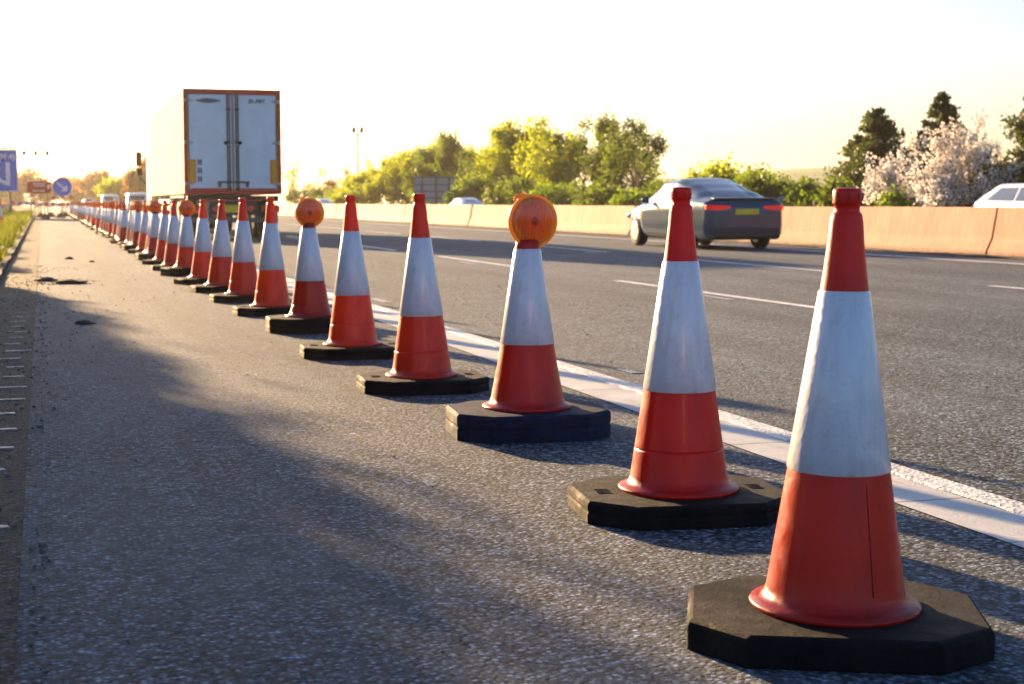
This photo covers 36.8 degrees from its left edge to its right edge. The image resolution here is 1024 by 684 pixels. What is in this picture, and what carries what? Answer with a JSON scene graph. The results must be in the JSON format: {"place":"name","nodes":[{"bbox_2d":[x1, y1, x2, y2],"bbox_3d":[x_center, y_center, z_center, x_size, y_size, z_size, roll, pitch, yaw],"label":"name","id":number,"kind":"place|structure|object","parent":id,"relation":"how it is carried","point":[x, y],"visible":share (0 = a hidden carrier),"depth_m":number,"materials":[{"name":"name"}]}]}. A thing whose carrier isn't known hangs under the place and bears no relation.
{"place":"outdoors","nodes":[
{"label":"outdoors","id":0,"kind":"place"},
{"bbox_2d":[0,0,1023,202],"label":"sky","id":1,"kind":"structure","parent":0,"point":[781,84],"materials":[{"name":"white"}]},
{"bbox_2d":[14,203,1023,671],"bbox_3d":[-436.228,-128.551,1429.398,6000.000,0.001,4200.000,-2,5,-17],"label":"ground","id":2,"kind":"structure","parent":0,"point":[606,401],"depth_m":6.23,"materials":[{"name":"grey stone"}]},
{"bbox_2d":[0,206,37,276],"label":"verge","id":3,"kind":"structure","parent":2,"relation":"on","point":[16,208],"depth_m":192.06,"materials":[{"name":"green plant"}]},
{"bbox_2d":[0,147,17,211],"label":"motorway sign","id":4,"kind":"object","parent":3,"relation":"on","point":[8,171],"visible":0.98,"depth_m":99.54,"materials":[{"name":"blue metal"}]},
{"bbox_2d":[0,215,34,279],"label":"kerb","id":5,"kind":"structure","parent":3,"relation":"on","point":[5,261],"depth_m":27.32,"materials":[{"name":"grey concrete"}]},
{"bbox_2d":[27,177,50,208],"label":"works sign","id":6,"kind":"object","parent":3,"relation":"on","point":[40,187],"visible":0.94,"depth_m":119.42,"materials":[{"name":"red plastic"}]},
{"bbox_2d":[0,206,41,683],"bbox_3d":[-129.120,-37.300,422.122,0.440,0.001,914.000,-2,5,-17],"label":"edging strip","id":7,"kind":"object","parent":2,"relation":"on","point":[15,463],"depth_m":6.87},
{"bbox_2d":[0,312,32,528],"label":"edge rumble ribs","id":8,"kind":"object","parent":7,"relation":"on","point":[3,469],"visible":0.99,"depth_m":8.05,"materials":[{"name":"paint"}]},
{"bbox_2d":[2,162,59,206],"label":"tree","id":9,"kind":"object","parent":2,"relation":"on","point":[23,179],"visible":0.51,"depth_m":324.59,"materials":[{"name":"orange plant"}]},
{"bbox_2d":[52,170,87,202],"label":"tree","id":10,"kind":"object","parent":2,"relation":"on","point":[77,195],"visible":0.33,"depth_m":355.43,"materials":[{"name":"orange plant"}]},
{"bbox_2d":[67,164,117,201],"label":"tree","id":11,"kind":"object","parent":2,"relation":"on","point":[88,184],"visible":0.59,"depth_m":335.01,"materials":[{"name":"orange plant"}]},
{"bbox_2d":[92,172,125,201],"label":"tree","id":12,"kind":"object","parent":2,"relation":"on","point":[110,187],"visible":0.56,"depth_m":226.99,"materials":[{"name":"yellow plant"}]},
{"bbox_2d":[120,151,146,196],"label":"tree","id":13,"kind":"object","parent":2,"relation":"on","point":[132,181],"visible":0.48,"depth_m":218.67,"materials":[{"name":"orange plant"}]},
{"bbox_2d":[281,152,314,190],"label":"tree","id":14,"kind":"object","parent":2,"relation":"on","point":[291,173],"visible":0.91,"depth_m":229.75,"materials":[{"name":"yellow plant"}]},
{"bbox_2d":[280,183,326,203],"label":"shrub","id":15,"kind":"object","parent":2,"relation":"on","point":[293,196],"visible":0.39,"depth_m":210.65,"materials":[{"name":"green plant"}]},
{"bbox_2d":[307,184,337,198],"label":"shrub","id":16,"kind":"object","parent":2,"relation":"on","point":[317,191],"visible":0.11,"depth_m":186.35,"materials":[{"name":"green plant"}]},
{"bbox_2d":[313,162,354,195],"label":"tree","id":17,"kind":"object","parent":2,"relation":"on","point":[328,183],"visible":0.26,"depth_m":239.76,"materials":[{"name":"yellow plant"}]},
{"bbox_2d":[327,185,377,203],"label":"shrub","id":18,"kind":"object","parent":2,"relation":"on","point":[338,198],"visible":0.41,"depth_m":162.28,"materials":[{"name":"green plant"}]},
{"bbox_2d":[330,167,412,203],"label":"tree","id":19,"kind":"object","parent":2,"relation":"on","point":[357,180],"visible":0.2,"depth_m":166.32,"materials":[{"name":"green plant"}]},
{"bbox_2d":[356,149,411,203],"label":"tree","id":20,"kind":"object","parent":2,"relation":"on","point":[370,192],"visible":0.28,"depth_m":161.25,"materials":[{"name":"green plant"}]},
{"bbox_2d":[368,136,439,203],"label":"tree","id":21,"kind":"object","parent":2,"relation":"on","point":[391,186],"visible":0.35,"depth_m":158.33,"materials":[{"name":"green plant"}]},
{"bbox_2d":[396,124,465,203],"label":"tree","id":22,"kind":"object","parent":2,"relation":"on","point":[446,165],"visible":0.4,"depth_m":141.76,"materials":[{"name":"green plant"}]},
{"bbox_2d":[414,177,455,203],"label":"sign back","id":23,"kind":"object","parent":2,"relation":"on","point":[432,189],"visible":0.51,"depth_m":130.06,"materials":[{"name":"metal"}]},
{"bbox_2d":[410,139,492,172],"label":"tree","id":24,"kind":"object","parent":2,"relation":"on","point":[429,157],"visible":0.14,"depth_m":152.50,"materials":[{"name":"green plant"}]},
{"bbox_2d":[442,171,520,204],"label":"shrub","id":25,"kind":"object","parent":2,"relation":"on","point":[465,187],"visible":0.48,"depth_m":124.42,"materials":[{"name":"green plant"}]},
{"bbox_2d":[450,130,549,178],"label":"tree","id":26,"kind":"object","parent":2,"relation":"on","point":[468,152],"visible":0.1,"depth_m":141.30,"materials":[{"name":"green plant"}]},
{"bbox_2d":[454,117,550,191],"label":"tree","id":27,"kind":"object","parent":2,"relation":"on","point":[469,164],"visible":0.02,"depth_m":133.74,"materials":[{"name":"green plant"}]},
{"bbox_2d":[464,114,560,191],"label":"tree","id":28,"kind":"object","parent":2,"relation":"on","point":[503,145],"visible":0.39,"depth_m":127.71,"materials":[{"name":"green plant"}]},
{"bbox_2d":[481,172,549,204],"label":"shrub","id":29,"kind":"object","parent":2,"relation":"on","point":[498,197],"visible":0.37,"depth_m":113.89,"materials":[{"name":"green plant"}]},
{"bbox_2d":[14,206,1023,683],"bbox_3d":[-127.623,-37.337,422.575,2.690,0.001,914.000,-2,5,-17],"label":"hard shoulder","id":30,"kind":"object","parent":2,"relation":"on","point":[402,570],"depth_m":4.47},
{"bbox_2d":[52,177,72,215],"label":"keep right sign","id":31,"kind":"object","parent":30,"relation":"on","point":[62,187],"visible":0.96,"depth_m":111.42,"materials":[{"name":"blue plastic"}]},
{"bbox_2d":[51,279,88,284],"bbox_3d":[-5.297,-0.729,18.467,0.460,0.054,0.539,-2,5,-17],"label":"dirt clump","id":32,"kind":"object","parent":30,"relation":"on","point":[66,281],"visible":1,"depth_m":18.33,"materials":[{"name":"soil"}]},
{"bbox_2d":[100,208,114,236],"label":"traffic cone","id":33,"kind":"object","parent":30,"relation":"on","point":[111,221],"visible":0.66,"depth_m":43.64,"materials":[{"name":"plastic"}]},
{"bbox_2d":[105,201,118,237],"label":"traffic cone","id":34,"kind":"object","parent":30,"relation":"on","point":[114,222],"visible":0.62,"depth_m":41.86,"materials":[{"name":"white plastic"}]},
{"bbox_2d":[111,201,127,243],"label":"traffic cone","id":35,"kind":"object","parent":30,"relation":"on","point":[123,228],"visible":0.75,"depth_m":36.45,"materials":[{"name":"white plastic"}]},
{"bbox_2d":[117,201,132,244],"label":"traffic cone","id":36,"kind":"object","parent":30,"relation":"on","point":[128,228],"visible":0.33,"depth_m":34.82,"materials":[{"name":"white plastic"}]},
{"bbox_2d":[121,210,141,250],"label":"traffic cone","id":37,"kind":"object","parent":30,"relation":"on","point":[136,231],"visible":0.62,"depth_m":31.17,"materials":[{"name":"white plastic"}]},
{"bbox_2d":[128,201,148,253],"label":"traffic cone","id":38,"kind":"object","parent":30,"relation":"on","point":[143,231],"visible":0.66,"depth_m":29.37,"materials":[{"name":"white plastic"}]},
{"bbox_2d":[135,212,159,260],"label":"traffic cone","id":39,"kind":"object","parent":30,"relation":"on","point":[150,253],"visible":0.69,"depth_m":25.89,"materials":[{"name":"white plastic"}]},
{"bbox_2d":[148,200,161,212],"bbox_3d":[-6.018,-2.274,25.955,0.224,0.238,0.087,-2,6,-25],"label":"hazard lamp","id":40,"kind":"object","parent":39,"relation":"on","point":[154,206],"visible":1,"depth_m":25.92,"materials":[{"name":"orange plastic"}]},
{"bbox_2d":[142,200,168,264],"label":"traffic cone","id":41,"kind":"object","parent":30,"relation":"on","point":[158,259],"visible":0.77,"depth_m":24.11,"materials":[{"name":"red plastic"}]},
{"bbox_2d":[151,200,179,270],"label":"traffic cone","id":42,"kind":"object","parent":30,"relation":"on","point":[171,249],"visible":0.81,"depth_m":22.02,"materials":[{"name":"plastic"}]},
{"bbox_2d":[160,214,194,276],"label":"traffic cone","id":43,"kind":"object","parent":30,"relation":"on","point":[182,267],"visible":0.73,"depth_m":20.34,"materials":[{"name":"plastic"}]},
{"bbox_2d":[178,199,194,215],"bbox_3d":[-4.316,-1.772,20.412,0.224,0.238,0.087,-2,6,-22],"label":"hazard lamp","id":44,"kind":"object","parent":43,"relation":"on","point":[186,206],"visible":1,"depth_m":20.38,"materials":[{"name":"orange plastic"}]},
{"bbox_2d":[174,200,211,284],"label":"traffic cone","id":45,"kind":"object","parent":30,"relation":"on","point":[201,259],"visible":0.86,"depth_m":18.30,"materials":[{"name":"red plastic"}]},
{"bbox_2d":[189,199,231,292],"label":"traffic cone","id":46,"kind":"object","parent":30,"relation":"on","point":[218,281],"visible":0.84,"depth_m":16.65,"materials":[{"name":"plastic"}]},
{"bbox_2d":[209,198,257,302],"bbox_3d":[-2.630,-0.906,15.098,0.650,1.015,0.540,-2,6,-20],"label":"traffic cone","id":47,"kind":"object","parent":30,"relation":"on","point":[243,281],"visible":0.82,"depth_m":15.01,"materials":[{"name":"plastic"}]},
{"bbox_2d":[232,197,291,316],"bbox_3d":[-2.086,-0.748,13.348,0.650,1.015,0.540,-2,5,-19],"label":"traffic cone","id":48,"kind":"object","parent":30,"relation":"on","point":[271,296],"visible":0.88,"depth_m":13.27,"materials":[{"name":"red plastic"}]},
{"bbox_2d":[265,223,331,333],"bbox_3d":[-1.522,-0.490,11.612,0.650,0.815,0.540,-1,5,-15],"label":"traffic cone","id":49,"kind":"object","parent":30,"relation":"on","point":[310,312],"visible":0.89,"depth_m":11.51,"materials":[{"name":"red plastic"}]},
{"bbox_2d":[295,197,323,226],"bbox_3d":[-1.525,-0.971,11.577,0.224,0.238,0.087,-2,5,-19],"label":"hazard lamp","id":50,"kind":"object","parent":49,"relation":"on","point":[309,210],"visible":1,"depth_m":11.54,"materials":[{"name":"orange plastic"}]},
{"bbox_2d":[299,195,395,360],"bbox_3d":[-1.006,-0.418,9.709,0.650,1.015,0.540,-1,5,-13],"label":"traffic cone","id":51,"kind":"object","parent":30,"relation":"on","point":[352,334],"visible":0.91,"depth_m":9.62,"materials":[{"name":"plastic"}]},
{"bbox_2d":[356,193,488,395],"bbox_3d":[-0.468,-0.261,7.978,0.650,1.015,0.540,-1,5,-14],"label":"traffic cone","id":52,"kind":"object","parent":30,"relation":"on","point":[421,364],"visible":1,"depth_m":7.88,"materials":[{"name":"plastic"}]},
{"bbox_2d":[0,261,1023,683],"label":"loose grit","id":53,"kind":"object","parent":30,"relation":"on","point":[142,421],"visible":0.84,"depth_m":6.47,"materials":[{"name":"grey gravel"}]},
{"bbox_2d":[445,239,610,443],"bbox_3d":[0.064,-0.022,6.451,0.650,0.815,0.540,-1,5,-12],"label":"traffic cone","id":54,"kind":"object","parent":30,"relation":"on","point":[527,402],"visible":0.99,"depth_m":6.35,"materials":[{"name":"plastic"}]},
{"bbox_2d":[508,193,556,246],"bbox_3d":[0.080,-0.503,6.421,0.224,0.238,0.087,-2,6,-25],"label":"hazard lamp","id":55,"kind":"object","parent":54,"relation":"on","point":[532,216],"visible":0.96,"depth_m":6.38,"materials":[{"name":"orange plastic"}]},
{"bbox_2d":[568,187,782,530],"bbox_3d":[0.523,0.027,4.801,0.650,1.015,0.540,-1,5,-10],"label":"traffic cone","id":56,"kind":"object","parent":30,"relation":"on","point":[678,478],"visible":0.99,"depth_m":4.71,"materials":[{"name":"plastic"}]},
{"bbox_2d":[687,188,994,675],"bbox_3d":[0.720,0.161,3.404,0.650,1.000,0.540,1,5,7],"label":"traffic cone","id":57,"kind":"object","parent":30,"relation":"on","point":[833,590],"visible":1,"depth_m":3.31,"materials":[{"name":"red plastic"}]},
{"bbox_2d":[55,206,1023,510],"bbox_3d":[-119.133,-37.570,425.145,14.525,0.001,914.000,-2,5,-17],"label":"carriageway","id":58,"kind":"structure","parent":2,"relation":"on","point":[943,326],"depth_m":13.12,"materials":[{"name":"grey asphalt"}]},
{"bbox_2d":[125,193,146,213],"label":"car","id":59,"kind":"object","parent":58,"relation":"on","point":[141,197],"visible":0.52,"depth_m":133.79,"materials":[{"name":"white paint"}]},
{"bbox_2d":[136,88,281,237],"bbox_3d":[-9.670,-5.371,48.204,3.240,3.930,16.077,-2,5,-17],"label":"lorry","id":60,"kind":"object","parent":58,"relation":"on","point":[211,147],"visible":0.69,"depth_m":40.72,"materials":[{"name":"metal"}]},
{"bbox_2d":[184,94,232,190],"bbox_3d":[-7.957,-5.237,40.358,1.234,2.520,0.105,-2,5,-17],"label":"rear door","id":61,"kind":"structure","parent":60,"relation":"in","point":[210,124],"depth_m":40.39,"materials":[{"name":"metal"}]},
{"bbox_2d":[233,94,280,190],"bbox_3d":[-6.738,-5.271,40.727,1.234,2.520,0.105,-2,5,-17],"label":"rear door","id":62,"kind":"structure","parent":60,"relation":"in","point":[255,142],"depth_m":40.71,"materials":[{"name":"metal"}]},
{"bbox_2d":[322,204,336,217],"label":"concrete barrier","id":63,"kind":"object","parent":58,"relation":"on","point":[330,210],"visible":0.56,"depth_m":92.63,"materials":[{"name":"beige concrete"}]},
{"bbox_2d":[357,204,379,220],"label":"concrete barrier","id":64,"kind":"object","parent":58,"relation":"on","point":[367,211],"visible":0.66,"depth_m":82.01,"materials":[{"name":"beige concrete"}]},
{"bbox_2d":[376,204,405,221],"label":"concrete barrier","id":65,"kind":"object","parent":58,"relation":"on","point":[391,212],"visible":0.78,"depth_m":76.33,"materials":[{"name":"beige concrete"}]},
{"bbox_2d":[402,204,435,223],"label":"concrete barrier","id":66,"kind":"object","parent":58,"relation":"on","point":[407,217],"visible":0.36,"depth_m":71.94,"materials":[{"name":"beige concrete"}]},
{"bbox_2d":[431,204,472,225],"bbox_3d":[-2.415,-5.386,65.226,0.600,0.875,6.000,-2,5,-17],"label":"concrete barrier","id":67,"kind":"object","parent":58,"relation":"on","point":[453,214],"visible":0.84,"depth_m":64.88,"materials":[{"name":"beige concrete"}]},
{"bbox_2d":[468,205,512,227],"bbox_3d":[-0.643,-4.859,59.529,0.600,0.875,6.000,-1,5,-17],"label":"concrete barrier","id":68,"kind":"object","parent":58,"relation":"on","point":[495,216],"visible":0.69,"depth_m":59.52,"materials":[{"name":"beige concrete"}]},
{"bbox_2d":[233,228,814,307],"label":"lane line","id":69,"kind":"object","parent":58,"relation":"on","point":[641,283],"visible":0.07,"depth_m":16.54,"materials":[{"name":"white paint"}]},
{"bbox_2d":[54,206,1023,547],"bbox_3d":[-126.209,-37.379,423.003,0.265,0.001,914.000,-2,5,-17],"label":"road edge line","id":70,"kind":"object","parent":58,"relation":"on","point":[980,518],"depth_m":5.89,"materials":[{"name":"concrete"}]},
{"bbox_2d":[553,205,568,230],"bbox_3d":[1.117,-4.349,53.826,0.600,0.875,6.000,-2,6,-17],"label":"concrete barrier","id":71,"kind":"object","parent":58,"relation":"on","point":[561,212],"visible":0.15,"depth_m":51.46,"materials":[{"name":"beige concrete"}]},
{"bbox_2d":[563,205,636,234],"bbox_3d":[2.822,-3.823,48.108,0.600,0.875,6.000,-1,5,-17],"label":"concrete barrier","id":72,"kind":"object","parent":58,"relation":"on","point":[600,219],"visible":0.82,"depth_m":47.88,"materials":[{"name":"beige concrete"}]},
{"bbox_2d":[278,215,1023,258],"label":"central reserve dirt","id":73,"kind":"structure","parent":58,"relation":"on","point":[951,253],"depth_m":34.12,"materials":[{"name":"soil"}]},
{"bbox_2d":[281,217,1020,263],"bbox_3d":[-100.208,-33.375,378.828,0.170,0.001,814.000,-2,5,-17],"label":"central edge line","id":74,"kind":"object","parent":58,"relation":"on","point":[747,246],"depth_m":31.64,"materials":[{"name":"white paint"}]},
{"bbox_2d":[293,224,1023,288],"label":"lane line","id":75,"kind":"object","parent":58,"relation":"on","point":[701,260],"visible":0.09,"depth_m":24.80,"materials":[{"name":"white paint"}]},
{"bbox_2d":[627,178,782,247],"bbox_3d":[4.080,-2.828,33.637,2.140,1.495,4.878,-2,5,-17],"label":"car","id":76,"kind":"object","parent":58,"relation":"on","point":[725,209],"visible":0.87,"depth_m":31.60,"materials":[{"name":"grey paint"}]},
{"bbox_2d":[736,206,833,244],"bbox_3d":[6.321,-2.791,36.697,0.600,0.875,6.000,-2,6,-17],"label":"concrete barrier","id":77,"kind":"object","parent":58,"relation":"on","point":[806,225],"visible":0.31,"depth_m":34.99,"materials":[{"name":"beige concrete"}]},
{"bbox_2d":[860,207,998,253],"bbox_3d":[8.049,-2.281,30.984,0.600,0.875,6.000,-1,5,-17],"label":"concrete barrier","id":78,"kind":"object","parent":58,"relation":"on","point":[951,229],"visible":0.6,"depth_m":30.00,"materials":[{"name":"beige concrete"}]},
{"bbox_2d":[988,207,1023,256],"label":"concrete barrier","id":79,"kind":"object","parent":58,"relation":"on","point":[1008,239],"visible":0.93,"depth_m":27.57,"materials":[{"name":"beige concrete"}]},
{"bbox_2d":[507,107,598,201],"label":"tree","id":80,"kind":"object","parent":2,"relation":"on","point":[551,167],"visible":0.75,"depth_m":118.03,"materials":[{"name":"green plant"}]},
{"bbox_2d":[524,174,600,204],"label":"shrub","id":81,"kind":"object","parent":2,"relation":"on","point":[556,194],"visible":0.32,"depth_m":100.59,"materials":[{"name":"green plant"}]},
{"bbox_2d":[534,105,633,188],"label":"tree","id":82,"kind":"object","parent":2,"relation":"on","point":[559,138],"visible":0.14,"depth_m":124.10,"materials":[{"name":"green plant"}]},
{"bbox_2d":[574,106,634,188],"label":"tree","id":83,"kind":"object","parent":2,"relation":"on","point":[600,126],"visible":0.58,"depth_m":108.69,"materials":[{"name":"green plant"}]},
{"bbox_2d":[567,175,651,205],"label":"shrub","id":84,"kind":"object","parent":2,"relation":"on","point":[601,194],"visible":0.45,"depth_m":92.90,"materials":[{"name":"green plant"}]},
{"bbox_2d":[587,139,661,192],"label":"tree","id":85,"kind":"object","parent":2,"relation":"on","point":[647,180],"visible":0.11,"depth_m":111.65,"materials":[{"name":"green plant"}]},
{"bbox_2d":[595,113,670,190],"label":"tree","id":86,"kind":"object","parent":2,"relation":"on","point":[627,138],"visible":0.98,"depth_m":96.05,"materials":[{"name":"green plant"}]},
{"bbox_2d":[603,172,679,205],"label":"shrub","id":87,"kind":"object","parent":2,"relation":"on","point":[634,199],"visible":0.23,"depth_m":86.12,"materials":[{"name":"green plant"}]},
{"bbox_2d":[679,151,765,182],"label":"shrub","id":88,"kind":"object","parent":2,"relation":"on","point":[723,171],"visible":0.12,"depth_m":84.18,"materials":[{"name":"green plant"}]},
{"bbox_2d":[735,162,795,187],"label":"shrub","id":89,"kind":"object","parent":2,"relation":"on","point":[764,173],"visible":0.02,"depth_m":75.40,"materials":[{"name":"green plant"}]},
{"bbox_2d":[731,163,804,200],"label":"shrub","id":90,"kind":"object","parent":2,"relation":"on","point":[766,188],"visible":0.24,"depth_m":72.16,"materials":[{"name":"green plant"}]},
{"bbox_2d":[777,173,825,206],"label":"shrub","id":91,"kind":"object","parent":2,"relation":"on","point":[799,194],"visible":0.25,"depth_m":69.49,"materials":[{"name":"green plant"}]},
{"bbox_2d":[806,170,876,206],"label":"shrub","id":92,"kind":"object","parent":2,"relation":"on","point":[824,199],"visible":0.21,"depth_m":66.67,"materials":[{"name":"green plant"}]},
{"bbox_2d":[818,133,864,184],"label":"conifer","id":93,"kind":"object","parent":2,"relation":"on","point":[857,137],"visible":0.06,"depth_m":73.45,"materials":[{"name":"green plant"}]},
{"bbox_2d":[824,106,911,204],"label":"conifer","id":94,"kind":"object","parent":2,"relation":"on","point":[878,128],"visible":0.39,"depth_m":69.23,"materials":[{"name":"green plant"}]},
{"bbox_2d":[855,145,933,206],"bbox_3d":[15.446,-6.337,62.762,3.684,3.431,2.473,-1,5,-6],"label":"blossom tree","id":95,"kind":"object","parent":2,"relation":"on","point":[887,176],"visible":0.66,"depth_m":62.20,"materials":[{"name":"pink plant"}]},
{"bbox_2d":[873,184,916,206],"bbox_3d":[15.072,-4.993,60.383,2.278,2.434,3.120,1,5,12],"label":"shrub","id":96,"kind":"object","parent":2,"relation":"on","point":[893,198],"visible":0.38,"depth_m":60.30,"materials":[{"name":"green plant"}]},
{"bbox_2d":[877,90,967,206],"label":"conifer","id":97,"kind":"object","parent":2,"relation":"on","point":[944,110],"visible":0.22,"depth_m":67.67,"materials":[{"name":"green plant"}]},
{"bbox_2d":[906,164,997,206],"bbox_3d":[16.754,-5.507,58.006,3.496,2.611,3.685,0,5,-3],"label":"blossom tree","id":98,"kind":"object","parent":2,"relation":"on","point":[945,191],"visible":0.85,"depth_m":57.62,"materials":[{"name":"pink plant"}]},
{"bbox_2d":[902,108,1023,206],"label":"blossom tree","id":99,"kind":"object","parent":2,"relation":"on","point":[947,163],"visible":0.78,"depth_m":58.22,"materials":[{"name":"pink plant"}]},
{"bbox_2d":[967,91,1023,191],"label":"conifer","id":100,"kind":"object","parent":2,"relation":"on","point":[1017,151],"visible":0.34,"depth_m":57.45,"materials":[{"name":"green plant"}]},
{"bbox_2d":[384,163,1002,203],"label":"hill","id":101,"kind":"structure","parent":0,"point":[812,172],"depth_m":570.59,"materials":[{"name":"green plant"}]},
{"label":"opposite carriageway","id":102,"kind":"structure","parent":0,"visible":0},
{"bbox_2d":[450,198,485,204],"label":"car","id":103,"kind":"object","parent":102,"relation":"on","point":[470,201],"visible":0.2,"depth_m":103.47,"materials":[{"name":"white paint"}]},
{"bbox_2d":[973,183,1023,206],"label":"car","id":104,"kind":"object","parent":102,"relation":"on","point":[1007,195],"visible":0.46,"depth_m":34.54,"materials":[{"name":"white paint"}]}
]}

